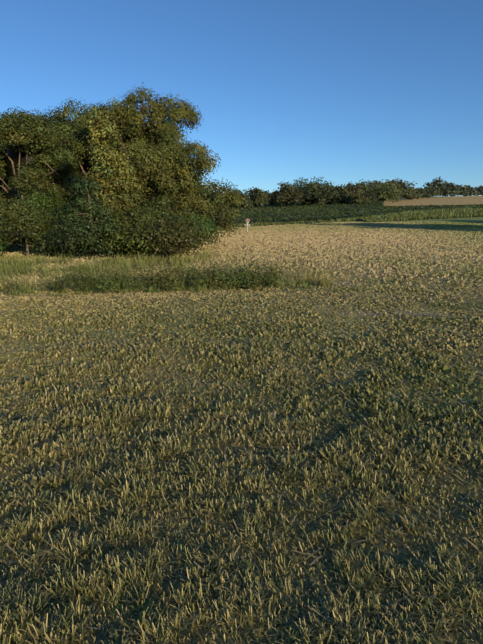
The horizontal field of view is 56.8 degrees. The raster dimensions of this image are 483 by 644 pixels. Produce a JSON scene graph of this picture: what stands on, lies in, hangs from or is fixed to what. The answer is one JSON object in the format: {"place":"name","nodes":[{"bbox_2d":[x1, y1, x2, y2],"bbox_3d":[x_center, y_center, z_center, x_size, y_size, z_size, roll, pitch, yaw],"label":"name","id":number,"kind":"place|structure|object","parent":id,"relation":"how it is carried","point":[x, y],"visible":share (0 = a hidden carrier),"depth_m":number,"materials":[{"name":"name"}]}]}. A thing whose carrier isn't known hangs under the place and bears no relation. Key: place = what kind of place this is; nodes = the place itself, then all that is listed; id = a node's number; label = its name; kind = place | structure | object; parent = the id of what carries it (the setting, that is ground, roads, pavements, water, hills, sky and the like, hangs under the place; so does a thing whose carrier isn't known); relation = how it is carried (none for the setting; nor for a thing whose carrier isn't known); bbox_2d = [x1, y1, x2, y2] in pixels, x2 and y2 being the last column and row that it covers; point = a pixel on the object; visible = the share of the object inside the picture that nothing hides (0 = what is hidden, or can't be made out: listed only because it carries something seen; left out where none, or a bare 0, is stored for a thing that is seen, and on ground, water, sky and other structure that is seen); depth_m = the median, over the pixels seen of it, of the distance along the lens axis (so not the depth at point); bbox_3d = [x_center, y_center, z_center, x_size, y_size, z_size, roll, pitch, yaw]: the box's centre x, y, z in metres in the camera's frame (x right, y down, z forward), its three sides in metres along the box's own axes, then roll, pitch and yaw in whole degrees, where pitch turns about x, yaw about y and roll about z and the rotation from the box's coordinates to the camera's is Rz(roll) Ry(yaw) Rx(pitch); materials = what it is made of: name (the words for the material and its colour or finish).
{"place":"outdoors","nodes":[
{"label":"outdoors","id":0,"kind":"place"},
{"bbox_2d":[0,196,482,643],"bbox_3d":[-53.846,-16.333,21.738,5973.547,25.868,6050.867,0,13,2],"label":"ground","id":1,"kind":"structure","parent":0,"point":[457,200],"depth_m":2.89,"materials":[{"name":"green plant"}]},
{"bbox_2d":[0,235,8,257],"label":"edge bush","id":2,"kind":"object","parent":1,"relation":"on","point":[1,246],"visible":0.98,"depth_m":17.81,"materials":[{"name":"green plant"}]},
{"bbox_2d":[0,150,14,199],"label":"tree","id":3,"kind":"object","parent":1,"relation":"on","point":[4,185],"visible":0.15,"depth_m":39.78,"materials":[{"name":"green plant"}]},
{"bbox_2d":[0,195,55,255],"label":"tree","id":4,"kind":"object","parent":1,"relation":"on","point":[21,223],"visible":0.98,"depth_m":18.54,"materials":[{"name":"green plant"}]},
{"bbox_2d":[8,185,67,225],"bbox_3d":[-11.047,-5.721,24.589,3.613,3.423,4.837,0,13,2],"label":"edge bush","id":5,"kind":"object","parent":1,"relation":"on","point":[41,204],"visible":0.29,"depth_m":23.77,"materials":[{"name":"green plant"}]},
{"bbox_2d":[0,105,89,242],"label":"tree","id":6,"kind":"object","parent":1,"relation":"on","point":[27,161],"visible":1,"depth_m":26.64,"materials":[{"name":"green plant"}]},
{"bbox_2d":[0,109,94,189],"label":"tree","id":7,"kind":"object","parent":1,"relation":"on","point":[44,119],"visible":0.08,"depth_m":32.66,"materials":[{"name":"green plant"}]},
{"bbox_2d":[23,223,79,256],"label":"edge bush","id":8,"kind":"object","parent":1,"relation":"on","point":[40,239],"visible":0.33,"depth_m":18.98,"materials":[{"name":"green plant"}]},
{"bbox_2d":[44,198,97,234],"bbox_3d":[-8.214,-4.845,22.406,3.437,2.707,3.917,-12,18,-42],"label":"edge bush","id":9,"kind":"object","parent":1,"relation":"on","point":[58,213],"visible":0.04,"depth_m":21.87,"materials":[{"name":"green plant"}]},
{"bbox_2d":[43,97,127,205],"bbox_3d":[-11.115,-10.786,31.778,9.674,10.016,9.835,0,13,2],"label":"tree","id":10,"kind":"object","parent":1,"relation":"on","point":[75,129],"visible":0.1,"depth_m":31.00,"materials":[{"name":"green plant"}]},
{"bbox_2d":[43,173,130,258],"bbox_3d":[-6.403,-4.334,18.481,3.537,3.605,3.506,-11,17,-39],"label":"bush","id":11,"kind":"object","parent":1,"relation":"on","point":[83,241],"visible":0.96,"depth_m":18.04,"materials":[{"name":"green plant"}]},
{"bbox_2d":[77,107,145,220],"bbox_3d":[-6.015,-6.639,21.347,2.918,6.680,2.773,0,13,2],"label":"slender tree","id":12,"kind":"object","parent":1,"relation":"on","point":[125,180],"visible":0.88,"depth_m":20.72,"materials":[{"name":"green plant"}]},
{"bbox_2d":[49,82,203,209],"bbox_3d":[-7.427,-9.894,29.190,10.257,9.685,10.462,0,13,2],"label":"oak tree","id":13,"kind":"object","parent":1,"relation":"on","point":[132,123],"visible":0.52,"depth_m":26.82,"materials":[{"name":"green plant"}]},
{"bbox_2d":[99,220,158,257],"bbox_3d":[-4.077,-3.317,18.244,2.971,1.639,2.975,11,17,40],"label":"edge bush","id":14,"kind":"object","parent":1,"relation":"on","point":[121,236],"visible":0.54,"depth_m":17.66,"materials":[{"name":"green plant"}]},
{"bbox_2d":[109,201,188,252],"bbox_3d":[-4.295,-4.336,20.756,4.022,2.506,4.494,0,13,2],"label":"edge bush","id":15,"kind":"object","parent":1,"relation":"on","point":[149,214],"visible":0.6,"depth_m":19.82,"materials":[{"name":"green plant"}]},
{"bbox_2d":[129,202,174,217],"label":"edge bush","id":16,"kind":"object","parent":1,"relation":"on","point":[151,207],"visible":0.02,"depth_m":23.18,"materials":[{"name":"green plant"}]},
{"bbox_2d":[122,217,200,258],"bbox_3d":[-3.119,-3.284,17.891,3.247,1.759,2.722,3,13,13],"label":"edge bush","id":17,"kind":"object","parent":1,"relation":"on","point":[169,237],"visible":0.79,"depth_m":17.27,"materials":[{"name":"green plant"}]},
{"bbox_2d":[95,134,245,236],"bbox_3d":[-3.920,-7.594,25.543,8.327,6.713,7.422,0,13,2],"label":"oak tree","id":18,"kind":"object","parent":1,"relation":"on","point":[167,164],"visible":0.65,"depth_m":25.02,"materials":[{"name":"green plant"}]},
{"bbox_2d":[0,249,341,296],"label":"weed strip","id":19,"kind":"object","parent":1,"relation":"on","point":[98,283],"visible":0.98,"depth_m":12.46,"materials":[{"name":"green plant"}]},
{"bbox_2d":[156,212,213,254],"bbox_3d":[-2.521,-3.741,19.351,2.738,1.991,2.880,0,13,2],"label":"edge bush","id":20,"kind":"object","parent":1,"relation":"on","point":[198,230],"visible":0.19,"depth_m":18.91,"materials":[{"name":"green plant"}]},
{"bbox_2d":[179,207,225,248],"bbox_3d":[-2.353,-4.734,22.966,3.316,2.297,3.428,12,17,41],"label":"edge bush","id":21,"kind":"object","parent":1,"relation":"on","point":[210,226],"visible":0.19,"depth_m":22.70,"materials":[{"name":"green plant"}]},
{"bbox_2d":[0,221,482,295],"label":"field","id":22,"kind":"structure","parent":1,"relation":"on","point":[412,233],"depth_m":24.55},
{"bbox_2d":[217,199,482,226],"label":"field","id":23,"kind":"structure","parent":1,"relation":"on","point":[367,211],"depth_m":84.70,"materials":[{"name":"green plant"}]},
{"bbox_2d":[225,176,482,207],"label":"treeline","id":24,"kind":"object","parent":1,"relation":"on","point":[310,192],"visible":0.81,"depth_m":185.26,"materials":[{"name":"green plant"}]},
{"bbox_2d":[0,0,482,196],"label":"sky","id":25,"kind":"structure","parent":0,"point":[340,92],"materials":[{"name":"blue"}]}
]}

